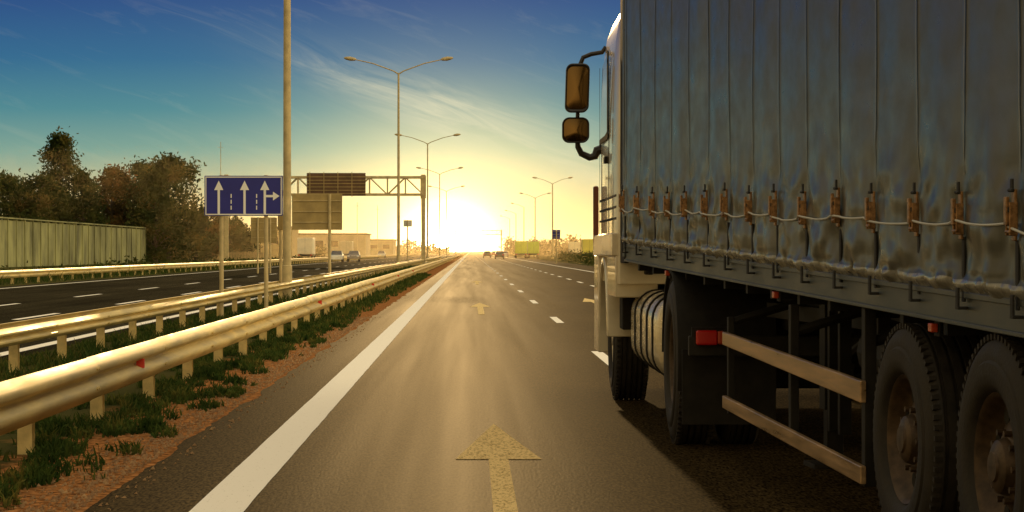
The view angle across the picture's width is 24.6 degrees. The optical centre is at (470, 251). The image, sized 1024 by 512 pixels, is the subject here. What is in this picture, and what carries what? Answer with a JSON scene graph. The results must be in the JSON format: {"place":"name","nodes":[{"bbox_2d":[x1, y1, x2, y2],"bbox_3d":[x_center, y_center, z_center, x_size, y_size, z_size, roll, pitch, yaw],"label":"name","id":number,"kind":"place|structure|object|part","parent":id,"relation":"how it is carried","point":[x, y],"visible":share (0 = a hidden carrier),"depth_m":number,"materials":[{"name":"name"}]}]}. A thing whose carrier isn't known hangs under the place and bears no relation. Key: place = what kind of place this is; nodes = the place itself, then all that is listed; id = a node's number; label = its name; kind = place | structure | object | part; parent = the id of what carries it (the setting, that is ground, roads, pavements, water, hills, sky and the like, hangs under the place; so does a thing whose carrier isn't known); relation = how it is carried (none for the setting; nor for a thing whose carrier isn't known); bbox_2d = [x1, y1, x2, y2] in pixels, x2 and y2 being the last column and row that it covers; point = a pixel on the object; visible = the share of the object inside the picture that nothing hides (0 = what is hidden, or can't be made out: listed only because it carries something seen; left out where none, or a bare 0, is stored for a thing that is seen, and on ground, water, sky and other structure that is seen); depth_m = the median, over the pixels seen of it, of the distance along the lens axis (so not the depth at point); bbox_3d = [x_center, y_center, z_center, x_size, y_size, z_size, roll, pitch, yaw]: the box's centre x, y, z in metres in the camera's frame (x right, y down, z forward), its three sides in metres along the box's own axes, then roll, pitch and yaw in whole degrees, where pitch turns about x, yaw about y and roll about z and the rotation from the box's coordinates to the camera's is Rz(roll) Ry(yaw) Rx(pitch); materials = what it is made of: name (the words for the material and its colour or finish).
{"place":"outdoors","nodes":[
{"label":"outdoors","id":0,"kind":"place"},
{"bbox_2d":[220,142,220,174],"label":"radio mast","id":1,"kind":"object","parent":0,"point":[220,158],"visible":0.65,"depth_m":419.96,"materials":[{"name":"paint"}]},
{"bbox_2d":[0,252,465,359],"bbox_3d":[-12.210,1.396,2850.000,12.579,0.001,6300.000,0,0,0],"label":"opposite road","id":2,"kind":"structure","parent":0,"point":[60,298],"depth_m":84.00,"materials":[{"name":"grey asphalt"}]},
{"bbox_2d":[331,251,343,261],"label":"car","id":3,"kind":"object","parent":2,"relation":"on","point":[337,255],"visible":0.81,"depth_m":306.56,"materials":[{"name":"beige paint"}]},
{"bbox_2d":[347,251,360,260],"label":"car","id":4,"kind":"object","parent":2,"relation":"on","point":[354,255],"visible":0.98,"depth_m":326.37,"materials":[{"name":"brown paint"}]},
{"bbox_2d":[377,251,385,257],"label":"car","id":5,"kind":"object","parent":2,"relation":"on","point":[382,253],"visible":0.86,"depth_m":516.97,"materials":[{"name":"beige paint"}]},
{"bbox_2d":[261,228,298,257],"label":"walls","id":6,"kind":"structure","parent":0,"point":[275,247],"depth_m":520.00,"materials":[{"name":"beige concrete"}]},
{"bbox_2d":[0,252,593,511],"bbox_3d":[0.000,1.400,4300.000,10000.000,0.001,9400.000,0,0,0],"label":"ground","id":7,"kind":"structure","parent":0,"point":[6,442],"depth_m":19.30,"materials":[{"name":"soil"}]},
{"bbox_2d":[0,167,34,220],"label":"deciduous tree","id":8,"kind":"object","parent":7,"relation":"on","point":[6,186],"visible":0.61,"depth_m":290.34,"materials":[{"name":"green plant"}]},
{"bbox_2d":[0,168,49,222],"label":"deciduous tree","id":9,"kind":"object","parent":7,"relation":"on","point":[18,208],"visible":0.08,"depth_m":296.35,"materials":[{"name":"green plant"}]},
{"bbox_2d":[3,168,77,224],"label":"deciduous tree","id":10,"kind":"object","parent":7,"relation":"on","point":[45,206],"visible":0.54,"depth_m":294.37,"materials":[{"name":"green plant"}]},
{"bbox_2d":[22,126,103,221],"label":"poplar tree","id":11,"kind":"object","parent":7,"relation":"on","point":[57,153],"visible":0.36,"depth_m":303.92,"materials":[{"name":"green plant"}]},
{"bbox_2d":[0,217,145,266],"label":"noise barrier","id":12,"kind":"object","parent":7,"relation":"on","point":[33,243],"visible":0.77,"depth_m":237.89,"materials":[{"name":"metal"}]},
{"bbox_2d":[48,167,113,226],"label":"deciduous tree","id":13,"kind":"object","parent":7,"relation":"on","point":[86,198],"visible":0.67,"depth_m":299.15,"materials":[{"name":"green plant"}]},
{"bbox_2d":[79,163,141,227],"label":"deciduous tree","id":14,"kind":"object","parent":7,"relation":"on","point":[115,181],"visible":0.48,"depth_m":310.18,"materials":[{"name":"green plant"}]},
{"bbox_2d":[104,155,178,249],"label":"deciduous tree","id":15,"kind":"object","parent":7,"relation":"on","point":[138,166],"visible":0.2,"depth_m":317.00,"materials":[{"name":"green plant"}]},
{"bbox_2d":[124,178,189,261],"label":"deciduous tree","id":16,"kind":"object","parent":7,"relation":"on","point":[161,199],"visible":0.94,"depth_m":298.79,"materials":[{"name":"green plant"}]},
{"bbox_2d":[111,151,218,261],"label":"deciduous tree","id":17,"kind":"object","parent":7,"relation":"on","point":[171,170],"visible":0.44,"depth_m":308.65,"materials":[{"name":"green plant"}]},
{"bbox_2d":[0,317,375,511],"bbox_3d":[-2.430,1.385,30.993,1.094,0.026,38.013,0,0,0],"label":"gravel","id":18,"kind":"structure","parent":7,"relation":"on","point":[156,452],"depth_m":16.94,"materials":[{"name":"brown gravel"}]},
{"bbox_2d":[182,214,218,260],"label":"deciduous tree","id":19,"kind":"object","parent":7,"relation":"on","point":[212,240],"visible":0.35,"depth_m":323.98,"materials":[{"name":"green plant"}]},
{"bbox_2d":[0,253,419,283],"bbox_3d":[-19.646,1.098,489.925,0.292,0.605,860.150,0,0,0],"label":"guardrail","id":20,"kind":"object","parent":7,"relation":"on","point":[37,273],"visible":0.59,"depth_m":133.16,"materials":[{"name":"silver metal"}]},
{"bbox_2d":[0,258,420,433],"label":"median grass","id":21,"kind":"structure","parent":7,"relation":"on","point":[85,348],"depth_m":42.52,"materials":[{"name":"green plant"}]},
{"bbox_2d":[0,272,431,509],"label":"verge grass","id":22,"kind":"structure","parent":7,"relation":"on","point":[36,470],"depth_m":20.91,"materials":[{"name":"green plant"}]},
{"bbox_2d":[199,210,234,260],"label":"deciduous tree","id":23,"kind":"object","parent":7,"relation":"on","point":[214,229],"visible":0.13,"depth_m":328.72,"materials":[{"name":"green plant"}]},
{"bbox_2d":[173,251,262,260],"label":"wooden fence","id":24,"kind":"object","parent":7,"relation":"on","point":[242,254],"visible":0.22,"depth_m":336.00,"materials":[{"name":"brown wood"}]},
{"bbox_2d":[0,254,454,375],"bbox_3d":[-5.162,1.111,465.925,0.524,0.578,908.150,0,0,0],"label":"guardrail","id":25,"kind":"object","parent":7,"relation":"on","point":[14,335],"visible":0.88,"depth_m":36.02,"materials":[{"name":"silver metal"}]},
{"bbox_2d":[0,254,461,454],"bbox_3d":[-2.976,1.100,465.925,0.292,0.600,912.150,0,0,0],"label":"guardrail","id":26,"kind":"object","parent":7,"relation":"on","point":[27,401],"visible":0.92,"depth_m":20.48,"materials":[{"name":"silver metal"}]},
{"bbox_2d":[212,216,250,258],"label":"deciduous tree","id":27,"kind":"object","parent":7,"relation":"on","point":[237,241],"visible":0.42,"depth_m":349.28,"materials":[{"name":"green plant"}]},
{"bbox_2d":[204,175,282,315],"bbox_3d":[-4.627,-0.080,48.065,1.600,2.960,0.141,0,0,0],"label":"lane direction sign","id":28,"kind":"object","parent":7,"relation":"on","point":[243,195],"visible":0.92,"depth_m":48.00,"materials":[{"name":"blue metal"}]},
{"bbox_2d":[233,223,262,256],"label":"deciduous tree","id":29,"kind":"object","parent":7,"relation":"on","point":[251,246],"visible":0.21,"depth_m":368.62,"materials":[{"name":"green plant"}]},
{"bbox_2d":[251,217,276,272],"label":"road sign","id":30,"kind":"object","parent":7,"relation":"on","point":[257,230],"visible":1,"depth_m":150.00,"materials":[{"name":"metal"}]},
{"bbox_2d":[278,216,282,282],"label":"signal post","id":31,"kind":"object","parent":7,"relation":"on","point":[280,223],"visible":0.65,"depth_m":65.96,"materials":[{"name":"metal"}]},
{"bbox_2d":[282,0,294,300],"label":"street lamp","id":32,"kind":"object","parent":7,"relation":"on","point":[287,271],"visible":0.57,"depth_m":65.41,"materials":[{"name":"metal"}]},
{"bbox_2d":[1,249,594,279],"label":"roadside shrubs","id":33,"kind":"object","parent":7,"relation":"on","point":[585,258],"visible":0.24,"depth_m":268.79,"materials":[{"name":"green plant"}]},
{"bbox_2d":[297,238,315,257],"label":"box truck","id":34,"kind":"object","parent":7,"relation":"on","point":[305,246],"visible":0.82,"depth_m":365.00,"materials":[{"name":"metal"}]},
{"bbox_2d":[292,194,341,282],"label":"road sign","id":35,"kind":"object","parent":7,"relation":"on","point":[316,211],"visible":0.97,"depth_m":91.60,"materials":[{"name":"metal"}]},
{"bbox_2d":[224,172,427,263],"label":"sign gantry","id":36,"kind":"object","parent":7,"relation":"on","point":[348,184],"visible":0.66,"depth_m":251.70,"materials":[{"name":"metal"}]},
{"bbox_2d":[340,241,352,254],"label":"box truck","id":37,"kind":"object","parent":7,"relation":"on","point":[346,247],"visible":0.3,"depth_m":480.00,"materials":[{"name":"metal"}]},
{"bbox_2d":[163,234,580,256],"bbox_3d":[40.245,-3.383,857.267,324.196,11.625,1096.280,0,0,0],"label":"distant trees","id":38,"kind":"object","parent":7,"relation":"on","point":[545,247],"visible":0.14,"depth_m":858.49,"materials":[{"name":"green plant"}]},
{"bbox_2d":[344,57,452,262],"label":"street lamp","id":39,"kind":"object","parent":7,"relation":"on","point":[398,164],"visible":0.88,"depth_m":186.92,"materials":[{"name":"metal"}]},
{"bbox_2d":[404,220,411,260],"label":"road sign","id":40,"kind":"object","parent":7,"relation":"on","point":[407,223],"visible":0.95,"depth_m":250.00,"materials":[{"name":"white metal"}]},
{"bbox_2d":[394,133,460,257],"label":"street lamp","id":41,"kind":"object","parent":7,"relation":"on","point":[427,254],"visible":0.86,"depth_m":308.91,"materials":[{"name":"metal"}]},
{"bbox_2d":[416,167,462,255],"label":"street lamp","id":42,"kind":"object","parent":7,"relation":"on","point":[439,202],"visible":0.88,"depth_m":430.91,"materials":[{"name":"metal"}]},
{"bbox_2d":[428,186,463,256],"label":"street lamp","id":43,"kind":"object","parent":7,"relation":"on","point":[446,216],"visible":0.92,"depth_m":552.90,"materials":[{"name":"metal"}]},
{"bbox_2d":[455,230,501,254],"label":"sign gantry","id":44,"kind":"object","parent":7,"relation":"on","point":[456,234],"visible":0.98,"depth_m":979.91,"materials":[{"name":"metal"}]},
{"bbox_2d":[527,242,538,257],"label":"box truck","id":45,"kind":"object","parent":7,"relation":"on","point":[532,248],"visible":1,"depth_m":500.00,"materials":[{"name":"metal"}]},
{"bbox_2d":[520,193,550,256],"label":"street lamp","id":46,"kind":"object","parent":7,"relation":"on","point":[535,216],"visible":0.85,"depth_m":578.91,"materials":[{"name":"metal"}]},
{"bbox_2d":[532,177,572,258],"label":"street lamp","id":47,"kind":"object","parent":7,"relation":"on","point":[552,257],"visible":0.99,"depth_m":456.88,"materials":[{"name":"metal"}]},
{"bbox_2d":[552,230,559,263],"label":"road sign","id":48,"kind":"object","parent":7,"relation":"on","point":[556,234],"visible":0.93,"depth_m":260.00,"materials":[{"name":"metal"}]},
{"bbox_2d":[568,242,579,253],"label":"box truck","id":49,"kind":"object","parent":7,"relation":"on","point":[575,246],"visible":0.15,"depth_m":520.00,"materials":[{"name":"metal"}]},
{"bbox_2d":[581,239,592,253],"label":"box truck","id":50,"kind":"object","parent":7,"relation":"on","point":[586,245],"visible":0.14,"depth_m":400.00,"materials":[{"name":"metal"}]},
{"bbox_2d":[0,0,619,251],"label":"sky","id":51,"kind":"structure","parent":0,"point":[144,79],"materials":[{"name":"blue"}]},
{"bbox_2d":[299,235,369,256],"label":"building","id":52,"kind":"structure","parent":0,"point":[363,245],"depth_m":640.00,"materials":[{"name":"beige concrete"}]},
{"bbox_2d":[315,241,337,246],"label":"windows","id":53,"kind":"structure","parent":52,"relation":"attached to","point":[333,243],"depth_m":639.95,"materials":[{"name":"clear glass"}]},
{"bbox_2d":[299,233,370,234],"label":"roof edge","id":54,"kind":"object","parent":52,"relation":"on","point":[334,234],"visible":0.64,"depth_m":639.70,"materials":[{"name":"concrete"}]},
{"bbox_2d":[377,206,377,253],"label":"radio mast","id":55,"kind":"object","parent":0,"point":[377,229],"visible":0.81,"depth_m":619.92,"materials":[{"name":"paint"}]},
{"bbox_2d":[370,240,395,255],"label":"walls","id":56,"kind":"structure","parent":0,"point":[392,249],"depth_m":760.00,"materials":[{"name":"beige concrete"}]},
{"bbox_2d":[370,245,389,248],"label":"windows","id":57,"kind":"structure","parent":56,"relation":"attached to","point":[375,246],"depth_m":759.95,"materials":[{"name":"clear glass"}]},
{"bbox_2d":[84,252,881,511],"bbox_3d":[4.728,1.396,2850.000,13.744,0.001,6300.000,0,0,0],"label":"highway road","id":58,"kind":"structure","parent":0,"point":[448,377],"depth_m":18.03,"materials":[{"name":"grey asphalt"}]},
{"bbox_2d":[0,253,607,511],"bbox_3d":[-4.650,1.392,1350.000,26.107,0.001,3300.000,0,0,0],"label":"road marking lines","id":59,"kind":"object","parent":58,"relation":"on","point":[241,486],"visible":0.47,"depth_m":19.13,"materials":[{"name":"paint"}]},
{"bbox_2d":[483,251,490,257],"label":"car","id":60,"kind":"object","parent":58,"relation":"on","point":[486,253],"visible":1,"depth_m":520.11,"materials":[{"name":"grey paint"}]},
{"bbox_2d":[495,251,503,258],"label":"car","id":61,"kind":"object","parent":58,"relation":"on","point":[499,253],"visible":0.98,"depth_m":430.08,"materials":[{"name":"grey paint"}]},
{"bbox_2d":[515,241,526,257],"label":"box truck","id":62,"kind":"object","parent":58,"relation":"on","point":[520,247],"visible":0.92,"depth_m":480.00,"materials":[{"name":"metal"}]},
{"bbox_2d":[456,281,593,511],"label":"road marking arrows","id":63,"kind":"object","parent":58,"relation":"on","point":[496,446],"visible":0.85,"depth_m":15.96,"materials":[{"name":"paint"}]},
{"bbox_2d":[562,0,1023,511],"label":"semi truck","id":64,"kind":"object","parent":58,"relation":"on","point":[826,197],"visible":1,"depth_m":12.41,"materials":[{"name":"fabric"}]},
{"bbox_3d":[1.278,-1.460,22.375,0.018,0.820,1.250,0,0,0],"label":"door window","id":65,"kind":"part","parent":64,"relation":"part of","materials":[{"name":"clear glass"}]}
]}

